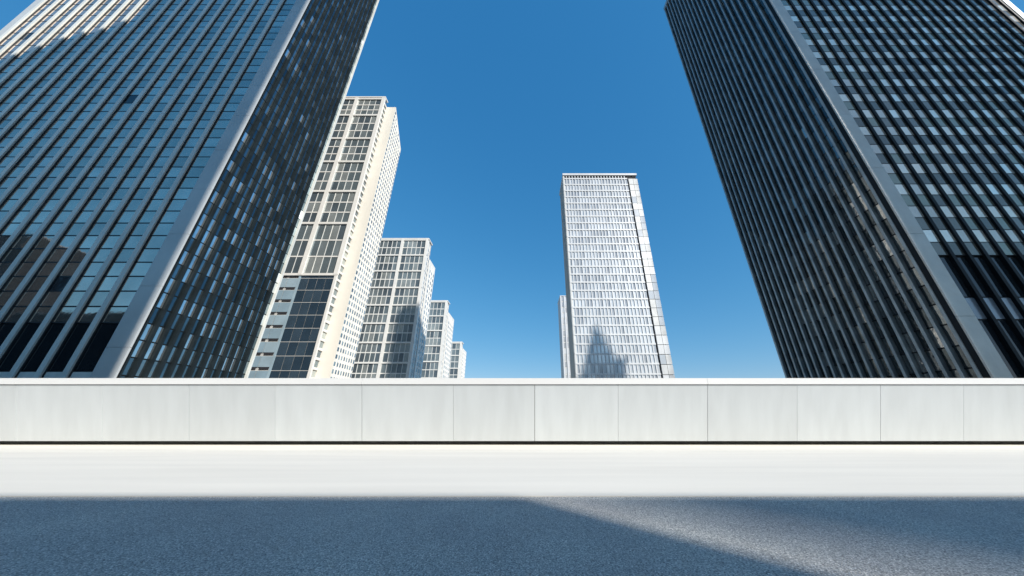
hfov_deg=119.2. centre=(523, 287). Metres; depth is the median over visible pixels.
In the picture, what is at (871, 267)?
window
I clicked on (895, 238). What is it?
window
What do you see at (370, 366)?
window
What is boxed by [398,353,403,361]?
window
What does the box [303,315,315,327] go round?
blue window
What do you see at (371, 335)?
window
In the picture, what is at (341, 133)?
window
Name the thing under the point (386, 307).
window
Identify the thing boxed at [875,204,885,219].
window
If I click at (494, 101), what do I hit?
sky
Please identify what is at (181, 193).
window
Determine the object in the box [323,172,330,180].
window
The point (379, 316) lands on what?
window
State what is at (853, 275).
window
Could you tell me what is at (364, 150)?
window
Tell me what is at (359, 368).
window
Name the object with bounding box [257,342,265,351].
blue window
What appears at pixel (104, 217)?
window
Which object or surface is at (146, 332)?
window
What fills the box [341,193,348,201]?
window
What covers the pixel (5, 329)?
lobby window
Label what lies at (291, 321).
blue window
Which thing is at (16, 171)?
window
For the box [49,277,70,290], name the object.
window
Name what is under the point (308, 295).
blue window
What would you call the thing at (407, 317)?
window
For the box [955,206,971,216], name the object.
window
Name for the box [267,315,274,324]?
blue window
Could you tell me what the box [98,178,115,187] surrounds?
window
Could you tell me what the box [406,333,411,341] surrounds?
window
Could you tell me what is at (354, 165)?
window
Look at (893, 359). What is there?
window
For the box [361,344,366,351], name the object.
window
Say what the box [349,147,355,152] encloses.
window
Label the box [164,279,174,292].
window
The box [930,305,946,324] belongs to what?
window
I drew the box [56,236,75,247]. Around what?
window
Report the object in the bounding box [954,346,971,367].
window
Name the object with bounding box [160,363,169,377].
window
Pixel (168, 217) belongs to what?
window
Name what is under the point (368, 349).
window
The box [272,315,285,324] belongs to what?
blue window
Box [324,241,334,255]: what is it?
window
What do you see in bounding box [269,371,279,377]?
blue window
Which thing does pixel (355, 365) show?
window
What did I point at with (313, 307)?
blue window
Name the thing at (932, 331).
window
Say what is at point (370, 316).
window
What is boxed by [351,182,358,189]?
window
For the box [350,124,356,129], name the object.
window
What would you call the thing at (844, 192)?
window
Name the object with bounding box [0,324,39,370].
lobby window
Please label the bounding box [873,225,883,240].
window
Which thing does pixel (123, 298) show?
window
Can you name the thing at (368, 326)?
window
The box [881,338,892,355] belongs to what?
window
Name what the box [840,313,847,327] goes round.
window
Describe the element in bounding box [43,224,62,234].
window
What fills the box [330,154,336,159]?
window
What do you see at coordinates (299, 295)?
blue window
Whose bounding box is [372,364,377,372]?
window
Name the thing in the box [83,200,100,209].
window
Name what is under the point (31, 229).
window
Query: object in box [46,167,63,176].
window
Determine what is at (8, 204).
window
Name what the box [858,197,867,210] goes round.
window
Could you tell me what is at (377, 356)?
window
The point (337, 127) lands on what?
window
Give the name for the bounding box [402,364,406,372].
window
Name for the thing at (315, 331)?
blue window
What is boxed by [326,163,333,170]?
window
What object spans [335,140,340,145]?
window
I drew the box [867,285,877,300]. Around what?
window
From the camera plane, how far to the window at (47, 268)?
67.38 m
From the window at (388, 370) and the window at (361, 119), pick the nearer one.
the window at (361, 119)
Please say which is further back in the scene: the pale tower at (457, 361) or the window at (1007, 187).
the pale tower at (457, 361)
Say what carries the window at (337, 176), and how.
in the pale tower at (313, 327)
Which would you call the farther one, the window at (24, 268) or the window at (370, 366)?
the window at (370, 366)
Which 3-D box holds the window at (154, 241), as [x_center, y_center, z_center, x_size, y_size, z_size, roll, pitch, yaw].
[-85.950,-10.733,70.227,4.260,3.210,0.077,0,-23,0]
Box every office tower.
[0,0,378,377]
[663,0,1023,377]
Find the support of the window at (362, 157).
in the pale tower at (313, 327)
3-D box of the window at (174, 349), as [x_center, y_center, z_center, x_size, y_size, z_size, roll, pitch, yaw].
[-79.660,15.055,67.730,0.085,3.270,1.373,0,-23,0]
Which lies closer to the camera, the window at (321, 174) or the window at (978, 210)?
the window at (978, 210)
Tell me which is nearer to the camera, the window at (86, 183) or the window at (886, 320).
the window at (886, 320)
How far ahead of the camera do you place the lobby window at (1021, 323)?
39.79 m
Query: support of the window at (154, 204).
in the office tower at (161, 162)
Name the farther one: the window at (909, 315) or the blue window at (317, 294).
the blue window at (317, 294)
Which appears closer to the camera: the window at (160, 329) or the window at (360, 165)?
the window at (160, 329)
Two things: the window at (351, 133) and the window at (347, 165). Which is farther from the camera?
the window at (351, 133)
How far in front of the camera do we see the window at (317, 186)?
140.44 m
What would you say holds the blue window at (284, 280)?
in the pale tower at (313, 327)
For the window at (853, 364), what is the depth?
52.21 m
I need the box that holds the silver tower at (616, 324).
[559,173,674,377]
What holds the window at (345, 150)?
in the pale tower at (313, 327)
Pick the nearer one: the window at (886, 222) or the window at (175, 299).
the window at (886, 222)
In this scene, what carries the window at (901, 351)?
in the office tower at (868, 157)
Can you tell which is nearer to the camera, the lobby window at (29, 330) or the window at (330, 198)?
the lobby window at (29, 330)
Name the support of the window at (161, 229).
in the office tower at (161, 162)
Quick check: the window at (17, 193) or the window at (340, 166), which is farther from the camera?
the window at (340, 166)
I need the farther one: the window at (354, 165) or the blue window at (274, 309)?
the window at (354, 165)
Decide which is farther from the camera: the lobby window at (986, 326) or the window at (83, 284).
the window at (83, 284)
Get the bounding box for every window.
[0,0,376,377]
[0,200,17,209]
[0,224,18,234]
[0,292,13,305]
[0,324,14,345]
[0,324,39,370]
[1,249,21,261]
[2,277,23,290]
[4,307,26,321]
[7,167,24,176]
[8,189,26,198]
[9,212,28,222]
[11,236,31,247]
[13,263,33,275]
[15,292,36,305]
[17,178,35,187]
[20,200,37,209]
[21,224,40,234]
[22,324,64,369]
[23,249,44,261]
[26,277,47,290]
[27,167,44,176]
[28,307,50,321]
[29,189,46,198]
[31,212,49,222]
[34,236,53,247]
[36,263,56,275]
[38,178,55,187]
[39,292,60,305]
[41,200,58,209]
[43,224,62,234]
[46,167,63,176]
[46,249,66,261]
[48,324,89,370]
[49,189,66,198]
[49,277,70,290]
[52,212,70,222]
[53,307,75,321]
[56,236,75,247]
[58,178,75,187]
[59,263,79,275]
[62,200,79,209]
[63,292,84,305]
[65,224,83,234]
[66,167,83,176]
[69,249,88,261]
[70,189,87,198]
[73,277,93,290]
[74,212,91,222]
[75,324,117,370]
[78,178,95,187]
[78,236,97,247]
[78,307,99,321]
[82,263,102,275]
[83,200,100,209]
[87,224,105,234]
[87,292,108,305]
[90,189,107,198]
[91,249,111,261]
[95,212,113,222]
[97,277,117,290]
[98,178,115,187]
[100,236,119,247]
[102,307,127,321]
[104,200,120,209]
[105,263,125,275]
[108,224,126,234]
[111,189,128,198]
[111,292,135,305]
[114,249,133,261]
[116,212,134,222]
[118,178,135,187]
[120,277,143,290]
[122,236,141,247]
[122,358,135,374]
[124,200,141,209]
[128,263,151,275]
[130,224,148,234]
[131,341,143,356]
[132,189,148,198]
[135,360,147,376]
[137,249,159,261]
[138,212,155,222]
[140,324,152,339]
[144,343,155,358]
[145,200,162,209]
[145,236,166,247]
[148,308,160,323]
[148,362,159,377]
[152,189,168,198]
[152,224,172,234]
[152,327,163,342]
[156,345,166,360]
[157,293,167,307]
[159,212,179,222]
[160,312,170,326]
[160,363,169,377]
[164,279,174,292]
[164,330,174,344]
[166,200,185,209]
[167,347,177,361]
[168,297,178,310]
[171,314,180,328]
[173,189,191,198]
[179,178,197,187]
[185,167,203,176]
[248,371,255,377]
[252,356,260,366]
[254,371,267,377]
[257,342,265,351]
[258,356,272,366]
[262,328,270,337]
[263,342,276,351]
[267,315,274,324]
[268,328,281,337]
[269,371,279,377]
[271,302,279,311]
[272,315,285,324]
[272,356,284,369]
[276,290,283,298]
[276,342,288,355]
[277,302,289,311]
[279,371,289,377]
[280,278,287,286]
[281,290,293,298]
[281,328,293,341]
[281,356,293,369]
[285,257,295,272]
[285,278,297,286]
[285,315,297,327]
[286,342,298,355]
[289,303,300,314]
[289,371,299,377]
[290,328,302,341]
[291,241,301,255]
[291,356,303,369]
[292,257,302,272]
[294,290,304,301]
[294,315,306,327]
[295,342,307,355]
[296,225,306,238]
[297,278,308,289]
[298,241,307,255]
[298,303,309,314]
[298,371,307,377]
[299,328,311,341]
[301,356,311,369]
[302,213,310,221]
[302,290,313,301]
[303,225,312,238]
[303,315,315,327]
[304,257,315,272]
[305,342,315,355]
[306,203,314,211]
[306,278,317,289]
[307,303,318,314]
[309,193,317,201]
[309,213,316,221]
[309,241,319,255]
[309,328,319,341]
[311,290,322,301]
[312,203,320,211]
[312,257,322,272]
[313,315,322,327]
[314,182,321,189]
[315,225,324,238]
[315,279,325,289]
[316,193,323,201]
[316,303,326,314]
[317,172,324,180]
[317,241,327,255]
[319,257,330,272]
[320,163,327,170]
[320,182,327,189]
[320,213,328,221]
[320,290,329,301]
[322,225,332,238]
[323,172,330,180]
[323,203,331,211]
[323,278,333,289]
[324,154,330,159]
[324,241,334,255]
[326,147,332,152]
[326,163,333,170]
[326,193,334,201]
[327,213,335,221]
[327,257,337,272]
[329,140,335,145]
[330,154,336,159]
[330,182,338,189]
[330,203,338,211]
[330,225,339,238]
[332,131,338,136]
[332,147,338,152]
[332,241,341,255]
[333,172,341,180]
[333,193,341,201]
[334,124,340,129]
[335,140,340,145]
[335,213,342,221]
[336,163,344,170]
[337,117,343,122]
[337,182,345,189]
[337,225,346,238]
[338,131,343,136]
[338,203,345,211]
[340,154,346,159]
[340,172,348,180]
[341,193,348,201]
[342,147,349,152]
[342,213,349,221]
[343,100,380,108]
[343,163,350,170]
[344,140,351,145]
[344,182,351,189]
[345,203,352,211]
[346,154,353,159]
[347,131,354,136]
[347,172,354,180]
[348,193,354,201]
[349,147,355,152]
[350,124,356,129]
[350,163,357,170]
[351,140,357,145]
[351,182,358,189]
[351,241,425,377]
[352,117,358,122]
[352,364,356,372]
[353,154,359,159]
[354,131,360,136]
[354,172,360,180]
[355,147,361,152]
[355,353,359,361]
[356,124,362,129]
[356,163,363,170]
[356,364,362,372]
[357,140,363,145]
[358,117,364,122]
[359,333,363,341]
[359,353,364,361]
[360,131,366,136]
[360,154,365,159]
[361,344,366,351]
[362,124,368,129]
[362,147,367,152]
[362,364,367,372]
[363,333,368,341]
[364,117,370,122]
[364,140,369,145]
[364,353,369,361]
[365,324,370,331]
[366,131,372,136]
[366,344,371,351]
[367,315,372,321]
[367,364,372,372]
[368,124,374,129]
[368,333,373,341]
[369,306,374,313]
[369,353,374,361]
[370,117,376,122]
[370,324,375,331]
[371,344,376,351]
[372,315,377,321]
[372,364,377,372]
[373,333,378,341]
[374,306,378,313]
[374,353,379,361]
[375,324,380,331]
[376,344,381,351]
[377,315,382,321]
[378,333,383,341]
[379,306,383,313]
[380,324,385,331]
[381,364,386,372]
[383,353,388,361]
[384,306,388,313]
[384,344,389,351]
[386,333,391,341]
[386,364,391,372]
[388,324,393,331]
[388,353,393,361]
[390,344,394,351]
[391,306,396,313]
[391,333,396,341]
[391,364,396,372]
[393,324,398,331]
[393,353,398,361]
[395,315,399,321]
[395,344,399,351]
[396,306,401,313]
[396,333,401,341]
[396,364,401,372]
[398,324,403,331]
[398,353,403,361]
[400,344,404,351]
[401,306,405,313]
[401,333,406,341]
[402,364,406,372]
[403,324,407,331]
[403,353,408,361]
[405,315,409,321]
[405,344,409,351]
[406,306,410,313]
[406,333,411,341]
[408,297,412,303]
[408,324,412,331]
[411,306,415,313]
[837,348,844,363]
[838,331,846,345]
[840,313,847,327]
[841,295,849,309]
[842,189,850,202]
[843,170,852,183]
[843,277,851,291]
[844,259,852,272]
[845,151,854,165]
[845,240,854,254]
[845,346,853,361]
[846,329,855,343]
[847,221,856,235]
[848,202,858,216]
[848,310,856,325]
[849,292,858,306]
[850,183,859,197]
[851,273,860,287]
[851,363,860,377]
[852,164,861,177]
[853,254,862,268]
[853,345,862,360]
[854,235,864,249]
[855,326,864,341]
[856,216,865,230]
[856,307,865,322]
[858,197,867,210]
[858,288,867,303]
[859,177,869,190]
[860,269,869,284]
[860,362,870,377]
[861,250,871,264]
[862,343,872,358]
[863,230,873,245]
[864,324,873,339]
[865,210,875,225]
[865,304,876,320]
[867,190,877,204]
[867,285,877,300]
[869,265,879,280]
[870,360,880,376]
[871,245,881,260]
[871,341,882,357]
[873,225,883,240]
[874,321,884,337]
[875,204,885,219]
[875,301,886,317]
[877,281,888,297]
[879,261,890,276]
[880,358,890,375]
[881,240,892,256]
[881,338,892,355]
[883,219,894,235]
[883,318,895,335]
[885,297,897,314]
[887,277,899,293]
[889,256,901,272]
[890,357,902,374]
[892,235,904,250]
[892,336,904,353]
[894,184,909,193]
[894,315,906,332]
[896,294,909,311]
[898,273,911,289]
[901,251,913,268]
[902,355,914,373]
[903,334,916,351]
[906,312,919,330]
[908,206,923,216]
[908,290,921,308]
[910,268,924,285]
[913,353,927,371]
[915,331,929,349]
[918,309,932,327]
[920,286,935,304]
[923,230,939,241]
[924,206,939,216]
[925,184,939,193]
[926,351,940,370]
[928,328,943,347]
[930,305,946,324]
[939,230,956,241]
[939,349,955,368]
[940,184,955,193]
[940,206,955,216]
[940,258,972,296]
[941,325,958,345]
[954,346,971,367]
[955,184,970,193]
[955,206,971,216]
[956,230,972,241]
[957,258,990,296]
[966,369,977,377]
[971,184,985,193]
[971,206,987,216]
[972,230,989,241]
[974,258,1007,296]
[979,321,1022,377]
[986,184,1001,193]
[987,206,1003,216]
[988,230,1005,241]
[992,258,1023,296]
[998,321,1023,360]
[1001,184,1016,193]
[1003,206,1019,216]
[1005,230,1022,241]
[1009,258,1023,278]
[1017,321,1023,331]
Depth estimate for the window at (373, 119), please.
157.63 m
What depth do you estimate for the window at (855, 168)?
52.06 m
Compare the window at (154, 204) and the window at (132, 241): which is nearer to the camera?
the window at (132, 241)
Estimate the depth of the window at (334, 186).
140.23 m
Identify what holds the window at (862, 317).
in the office tower at (868, 157)
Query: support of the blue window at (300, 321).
in the pale tower at (313, 327)
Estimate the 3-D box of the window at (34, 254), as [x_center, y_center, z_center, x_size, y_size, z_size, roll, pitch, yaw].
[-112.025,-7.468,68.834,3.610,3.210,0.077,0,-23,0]
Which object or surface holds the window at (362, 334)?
in the pale tower at (392, 340)
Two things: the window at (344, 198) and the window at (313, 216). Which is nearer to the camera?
the window at (313, 216)
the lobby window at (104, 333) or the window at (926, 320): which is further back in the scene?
the lobby window at (104, 333)
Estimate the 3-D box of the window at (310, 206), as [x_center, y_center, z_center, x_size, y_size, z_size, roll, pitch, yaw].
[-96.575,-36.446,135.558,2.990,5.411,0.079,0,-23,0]
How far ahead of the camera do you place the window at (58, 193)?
75.67 m
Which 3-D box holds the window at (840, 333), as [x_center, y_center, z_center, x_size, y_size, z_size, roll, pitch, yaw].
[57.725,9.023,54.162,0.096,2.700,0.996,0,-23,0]
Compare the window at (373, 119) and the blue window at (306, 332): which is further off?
the window at (373, 119)
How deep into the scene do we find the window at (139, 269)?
67.38 m
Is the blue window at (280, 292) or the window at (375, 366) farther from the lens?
the window at (375, 366)
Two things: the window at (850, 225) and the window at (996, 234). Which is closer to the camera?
the window at (996, 234)
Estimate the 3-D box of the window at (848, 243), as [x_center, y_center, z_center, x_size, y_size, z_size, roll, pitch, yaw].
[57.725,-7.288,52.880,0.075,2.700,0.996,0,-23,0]
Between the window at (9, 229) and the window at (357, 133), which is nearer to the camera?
the window at (9, 229)
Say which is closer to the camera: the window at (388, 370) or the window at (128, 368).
the window at (128, 368)
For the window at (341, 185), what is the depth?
140.44 m
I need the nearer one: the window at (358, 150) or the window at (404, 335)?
the window at (358, 150)
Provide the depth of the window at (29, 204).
74.39 m
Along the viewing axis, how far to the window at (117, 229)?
71.56 m
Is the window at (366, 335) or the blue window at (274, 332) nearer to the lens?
the blue window at (274, 332)
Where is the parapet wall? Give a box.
[0,378,1023,443]
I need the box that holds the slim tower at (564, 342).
[557,296,570,377]
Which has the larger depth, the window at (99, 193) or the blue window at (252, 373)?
the blue window at (252, 373)
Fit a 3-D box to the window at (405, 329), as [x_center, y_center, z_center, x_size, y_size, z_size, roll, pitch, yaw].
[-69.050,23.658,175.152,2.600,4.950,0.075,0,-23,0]
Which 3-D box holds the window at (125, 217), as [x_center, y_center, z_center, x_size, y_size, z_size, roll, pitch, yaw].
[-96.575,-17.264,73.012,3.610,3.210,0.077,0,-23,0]
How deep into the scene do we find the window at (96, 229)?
71.56 m
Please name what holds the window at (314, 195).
in the pale tower at (313, 327)
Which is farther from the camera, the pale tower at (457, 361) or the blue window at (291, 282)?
the pale tower at (457, 361)
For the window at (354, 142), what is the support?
in the pale tower at (313, 327)
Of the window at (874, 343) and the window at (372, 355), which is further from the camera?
the window at (372, 355)
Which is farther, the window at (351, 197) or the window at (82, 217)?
the window at (351, 197)
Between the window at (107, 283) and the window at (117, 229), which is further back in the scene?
the window at (117, 229)
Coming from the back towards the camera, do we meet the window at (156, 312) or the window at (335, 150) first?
the window at (335, 150)
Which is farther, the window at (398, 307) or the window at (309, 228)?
the window at (398, 307)
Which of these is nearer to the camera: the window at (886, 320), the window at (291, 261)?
the window at (886, 320)
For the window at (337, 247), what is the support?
in the pale tower at (313, 327)
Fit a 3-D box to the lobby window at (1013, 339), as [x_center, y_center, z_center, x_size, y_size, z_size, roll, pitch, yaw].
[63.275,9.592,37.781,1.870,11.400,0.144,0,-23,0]
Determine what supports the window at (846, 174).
in the office tower at (868, 157)
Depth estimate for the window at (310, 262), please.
124.03 m
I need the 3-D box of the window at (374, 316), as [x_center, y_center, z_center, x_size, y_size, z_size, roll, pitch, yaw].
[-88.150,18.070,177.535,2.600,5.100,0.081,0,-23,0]
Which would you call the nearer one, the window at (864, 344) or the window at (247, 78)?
the window at (864, 344)
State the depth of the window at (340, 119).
157.65 m
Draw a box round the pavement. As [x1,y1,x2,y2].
[0,444,1023,496]
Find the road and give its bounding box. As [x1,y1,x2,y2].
[0,497,1023,575]
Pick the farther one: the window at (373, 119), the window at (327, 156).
the window at (373, 119)
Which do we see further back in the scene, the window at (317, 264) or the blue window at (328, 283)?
the window at (317, 264)
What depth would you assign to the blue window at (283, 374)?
106.71 m
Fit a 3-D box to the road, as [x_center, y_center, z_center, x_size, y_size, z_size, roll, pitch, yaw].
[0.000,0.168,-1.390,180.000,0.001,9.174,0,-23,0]
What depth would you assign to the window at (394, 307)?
179.45 m
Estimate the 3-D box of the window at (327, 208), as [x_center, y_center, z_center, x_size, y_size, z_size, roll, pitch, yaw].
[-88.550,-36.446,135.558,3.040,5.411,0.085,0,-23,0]
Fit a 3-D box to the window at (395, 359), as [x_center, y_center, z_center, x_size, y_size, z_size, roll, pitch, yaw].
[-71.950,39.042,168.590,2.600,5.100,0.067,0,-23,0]
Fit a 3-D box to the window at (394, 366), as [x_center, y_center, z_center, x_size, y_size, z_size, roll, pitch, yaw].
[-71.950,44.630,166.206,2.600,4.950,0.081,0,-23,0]
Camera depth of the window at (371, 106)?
162.64 m
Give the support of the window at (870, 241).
in the office tower at (868, 157)
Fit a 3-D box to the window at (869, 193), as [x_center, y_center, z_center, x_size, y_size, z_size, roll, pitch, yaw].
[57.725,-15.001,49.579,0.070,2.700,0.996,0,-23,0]
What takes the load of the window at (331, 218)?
in the pale tower at (313, 327)
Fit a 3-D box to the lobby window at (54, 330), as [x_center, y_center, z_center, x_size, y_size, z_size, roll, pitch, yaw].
[-96.575,11.839,60.637,3.650,9.400,0.121,0,-23,0]
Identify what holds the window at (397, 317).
in the pale tower at (392, 340)
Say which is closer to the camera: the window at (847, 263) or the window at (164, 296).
the window at (847, 263)
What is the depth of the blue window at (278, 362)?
108.21 m
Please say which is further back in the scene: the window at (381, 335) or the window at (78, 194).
the window at (381, 335)
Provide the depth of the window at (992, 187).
48.38 m
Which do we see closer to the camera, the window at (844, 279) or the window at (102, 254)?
the window at (844, 279)
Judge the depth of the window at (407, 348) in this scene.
170.54 m
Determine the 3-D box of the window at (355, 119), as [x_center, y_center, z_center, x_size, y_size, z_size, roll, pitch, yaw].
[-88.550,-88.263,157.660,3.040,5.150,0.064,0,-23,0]
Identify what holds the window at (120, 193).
in the office tower at (161, 162)
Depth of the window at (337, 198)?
137.69 m
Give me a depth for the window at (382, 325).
175.38 m
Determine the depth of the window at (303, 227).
130.27 m
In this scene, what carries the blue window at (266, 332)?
in the pale tower at (313, 327)
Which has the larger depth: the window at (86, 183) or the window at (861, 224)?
the window at (86, 183)
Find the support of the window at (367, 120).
in the pale tower at (313, 327)
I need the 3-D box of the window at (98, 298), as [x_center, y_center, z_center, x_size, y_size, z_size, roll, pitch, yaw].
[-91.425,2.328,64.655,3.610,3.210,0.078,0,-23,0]
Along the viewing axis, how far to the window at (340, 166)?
144.92 m
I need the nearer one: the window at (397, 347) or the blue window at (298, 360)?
the blue window at (298, 360)
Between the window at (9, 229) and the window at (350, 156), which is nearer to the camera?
the window at (9, 229)
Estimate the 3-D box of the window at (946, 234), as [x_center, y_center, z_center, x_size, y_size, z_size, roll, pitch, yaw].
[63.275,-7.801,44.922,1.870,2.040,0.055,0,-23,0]
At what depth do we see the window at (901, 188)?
48.39 m
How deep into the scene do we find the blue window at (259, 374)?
106.69 m
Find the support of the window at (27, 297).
in the office tower at (161, 162)
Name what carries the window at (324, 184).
in the pale tower at (313, 327)
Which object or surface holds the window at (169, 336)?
in the office tower at (161, 162)
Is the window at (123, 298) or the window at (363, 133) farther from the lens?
the window at (363, 133)
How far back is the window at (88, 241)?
70.21 m
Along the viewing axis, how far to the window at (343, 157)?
147.32 m
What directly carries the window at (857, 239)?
in the office tower at (868, 157)
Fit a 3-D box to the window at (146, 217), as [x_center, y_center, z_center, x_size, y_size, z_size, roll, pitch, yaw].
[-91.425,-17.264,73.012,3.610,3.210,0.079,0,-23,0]
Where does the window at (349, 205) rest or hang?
in the pale tower at (313, 327)
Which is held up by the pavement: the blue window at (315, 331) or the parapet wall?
the parapet wall
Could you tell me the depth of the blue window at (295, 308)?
116.32 m
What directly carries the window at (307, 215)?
in the pale tower at (313, 327)
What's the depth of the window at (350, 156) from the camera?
147.45 m
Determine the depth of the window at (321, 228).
130.46 m
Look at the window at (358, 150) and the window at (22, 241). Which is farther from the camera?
the window at (358, 150)
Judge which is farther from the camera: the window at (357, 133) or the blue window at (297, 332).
the window at (357, 133)
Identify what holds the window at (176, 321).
in the office tower at (161, 162)
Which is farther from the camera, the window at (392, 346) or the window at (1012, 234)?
the window at (392, 346)
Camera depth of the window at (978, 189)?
48.35 m
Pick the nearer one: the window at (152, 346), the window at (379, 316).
the window at (152, 346)
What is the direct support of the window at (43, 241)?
in the office tower at (161, 162)
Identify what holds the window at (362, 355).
in the pale tower at (392, 340)
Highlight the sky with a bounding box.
[0,0,1023,377]
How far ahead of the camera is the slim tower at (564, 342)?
246.62 m
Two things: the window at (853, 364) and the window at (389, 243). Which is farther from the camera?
the window at (389, 243)
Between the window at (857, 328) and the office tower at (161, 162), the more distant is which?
the office tower at (161, 162)
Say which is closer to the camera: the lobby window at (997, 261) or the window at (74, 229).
the lobby window at (997, 261)
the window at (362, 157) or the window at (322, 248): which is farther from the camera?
the window at (362, 157)
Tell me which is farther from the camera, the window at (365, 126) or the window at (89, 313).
the window at (365, 126)
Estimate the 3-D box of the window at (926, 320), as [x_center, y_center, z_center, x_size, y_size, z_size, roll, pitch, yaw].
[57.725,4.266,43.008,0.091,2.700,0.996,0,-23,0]
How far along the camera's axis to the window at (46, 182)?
77.12 m
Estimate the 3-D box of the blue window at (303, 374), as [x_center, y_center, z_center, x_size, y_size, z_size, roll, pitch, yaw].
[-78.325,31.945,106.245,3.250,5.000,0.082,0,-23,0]
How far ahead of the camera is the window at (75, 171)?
78.51 m
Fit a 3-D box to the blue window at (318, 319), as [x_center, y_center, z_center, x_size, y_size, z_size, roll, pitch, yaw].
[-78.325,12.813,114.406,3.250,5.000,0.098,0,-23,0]
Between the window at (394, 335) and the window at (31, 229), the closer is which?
the window at (31, 229)
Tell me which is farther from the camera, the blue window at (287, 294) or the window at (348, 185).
the window at (348, 185)
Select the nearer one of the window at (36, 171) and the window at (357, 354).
the window at (36, 171)
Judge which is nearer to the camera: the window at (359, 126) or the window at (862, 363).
the window at (862, 363)
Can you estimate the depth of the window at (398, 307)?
179.58 m
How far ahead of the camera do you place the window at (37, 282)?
65.99 m
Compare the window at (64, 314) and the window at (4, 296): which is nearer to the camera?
the window at (64, 314)
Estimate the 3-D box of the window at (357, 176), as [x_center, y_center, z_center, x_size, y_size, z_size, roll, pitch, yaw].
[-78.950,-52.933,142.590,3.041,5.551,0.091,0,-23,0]
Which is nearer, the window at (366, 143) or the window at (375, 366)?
the window at (366, 143)
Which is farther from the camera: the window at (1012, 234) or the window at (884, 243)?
the window at (884, 243)
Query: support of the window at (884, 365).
in the office tower at (868, 157)
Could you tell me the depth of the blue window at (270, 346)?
110.48 m
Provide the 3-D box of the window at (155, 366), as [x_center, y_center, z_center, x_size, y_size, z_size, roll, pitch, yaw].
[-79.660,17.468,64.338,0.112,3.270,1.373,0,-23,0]
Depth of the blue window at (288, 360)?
108.21 m
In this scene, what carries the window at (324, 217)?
in the pale tower at (313, 327)
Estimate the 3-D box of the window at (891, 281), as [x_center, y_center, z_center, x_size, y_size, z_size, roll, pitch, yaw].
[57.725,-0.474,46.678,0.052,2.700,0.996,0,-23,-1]
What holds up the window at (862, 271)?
in the office tower at (868, 157)
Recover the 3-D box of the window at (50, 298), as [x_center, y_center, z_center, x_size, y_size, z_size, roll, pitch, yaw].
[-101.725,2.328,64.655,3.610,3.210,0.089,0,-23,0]
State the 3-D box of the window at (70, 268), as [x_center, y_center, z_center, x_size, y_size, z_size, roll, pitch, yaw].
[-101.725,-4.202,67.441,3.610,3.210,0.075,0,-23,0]
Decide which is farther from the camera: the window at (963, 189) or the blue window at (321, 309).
the blue window at (321, 309)
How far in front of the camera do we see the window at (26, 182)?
77.07 m
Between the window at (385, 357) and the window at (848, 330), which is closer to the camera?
the window at (848, 330)
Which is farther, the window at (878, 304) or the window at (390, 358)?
the window at (390, 358)
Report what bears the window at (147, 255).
in the office tower at (161, 162)
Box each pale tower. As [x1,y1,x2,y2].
[248,96,400,377]
[351,238,434,377]
[421,300,453,377]
[449,342,465,377]
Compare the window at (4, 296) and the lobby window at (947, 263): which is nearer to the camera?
the lobby window at (947, 263)
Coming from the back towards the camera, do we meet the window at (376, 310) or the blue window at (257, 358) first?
the window at (376, 310)
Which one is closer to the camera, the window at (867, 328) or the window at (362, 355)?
the window at (867, 328)
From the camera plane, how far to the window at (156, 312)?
64.64 m
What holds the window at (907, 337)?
in the office tower at (868, 157)
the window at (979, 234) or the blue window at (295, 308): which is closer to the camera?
the window at (979, 234)
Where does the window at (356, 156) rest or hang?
in the pale tower at (313, 327)
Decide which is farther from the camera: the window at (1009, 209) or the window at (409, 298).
the window at (409, 298)
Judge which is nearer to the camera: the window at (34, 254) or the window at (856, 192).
the window at (856, 192)
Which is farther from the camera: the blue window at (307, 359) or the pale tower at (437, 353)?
the pale tower at (437, 353)
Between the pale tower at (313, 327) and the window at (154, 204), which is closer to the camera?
the window at (154, 204)
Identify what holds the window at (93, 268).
in the office tower at (161, 162)
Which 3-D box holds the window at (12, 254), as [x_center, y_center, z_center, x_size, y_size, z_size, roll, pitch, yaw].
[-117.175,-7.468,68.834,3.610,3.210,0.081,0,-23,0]
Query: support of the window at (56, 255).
in the office tower at (161, 162)
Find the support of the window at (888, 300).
in the office tower at (868, 157)
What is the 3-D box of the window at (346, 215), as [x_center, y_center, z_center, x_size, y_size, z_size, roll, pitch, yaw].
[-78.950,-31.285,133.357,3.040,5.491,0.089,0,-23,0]
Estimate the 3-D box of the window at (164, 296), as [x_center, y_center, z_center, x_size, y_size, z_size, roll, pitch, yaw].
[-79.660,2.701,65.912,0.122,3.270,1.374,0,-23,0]
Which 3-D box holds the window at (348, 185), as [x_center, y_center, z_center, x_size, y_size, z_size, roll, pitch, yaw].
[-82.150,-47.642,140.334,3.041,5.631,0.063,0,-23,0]
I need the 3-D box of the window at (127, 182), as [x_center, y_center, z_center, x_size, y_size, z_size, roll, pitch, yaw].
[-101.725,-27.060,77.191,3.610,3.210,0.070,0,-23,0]
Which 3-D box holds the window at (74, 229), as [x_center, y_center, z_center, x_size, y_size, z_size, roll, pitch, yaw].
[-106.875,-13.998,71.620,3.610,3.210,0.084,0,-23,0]
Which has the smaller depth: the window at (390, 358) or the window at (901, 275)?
the window at (901, 275)
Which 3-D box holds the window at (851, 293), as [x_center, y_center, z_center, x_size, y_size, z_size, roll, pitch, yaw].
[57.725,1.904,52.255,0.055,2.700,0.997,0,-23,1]
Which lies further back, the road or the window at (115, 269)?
the window at (115, 269)
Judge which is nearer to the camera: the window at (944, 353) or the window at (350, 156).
the window at (944, 353)
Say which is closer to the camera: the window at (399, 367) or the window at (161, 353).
the window at (161, 353)
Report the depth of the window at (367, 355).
168.54 m
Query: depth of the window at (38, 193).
75.67 m
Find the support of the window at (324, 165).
in the pale tower at (313, 327)
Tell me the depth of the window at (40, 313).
63.22 m

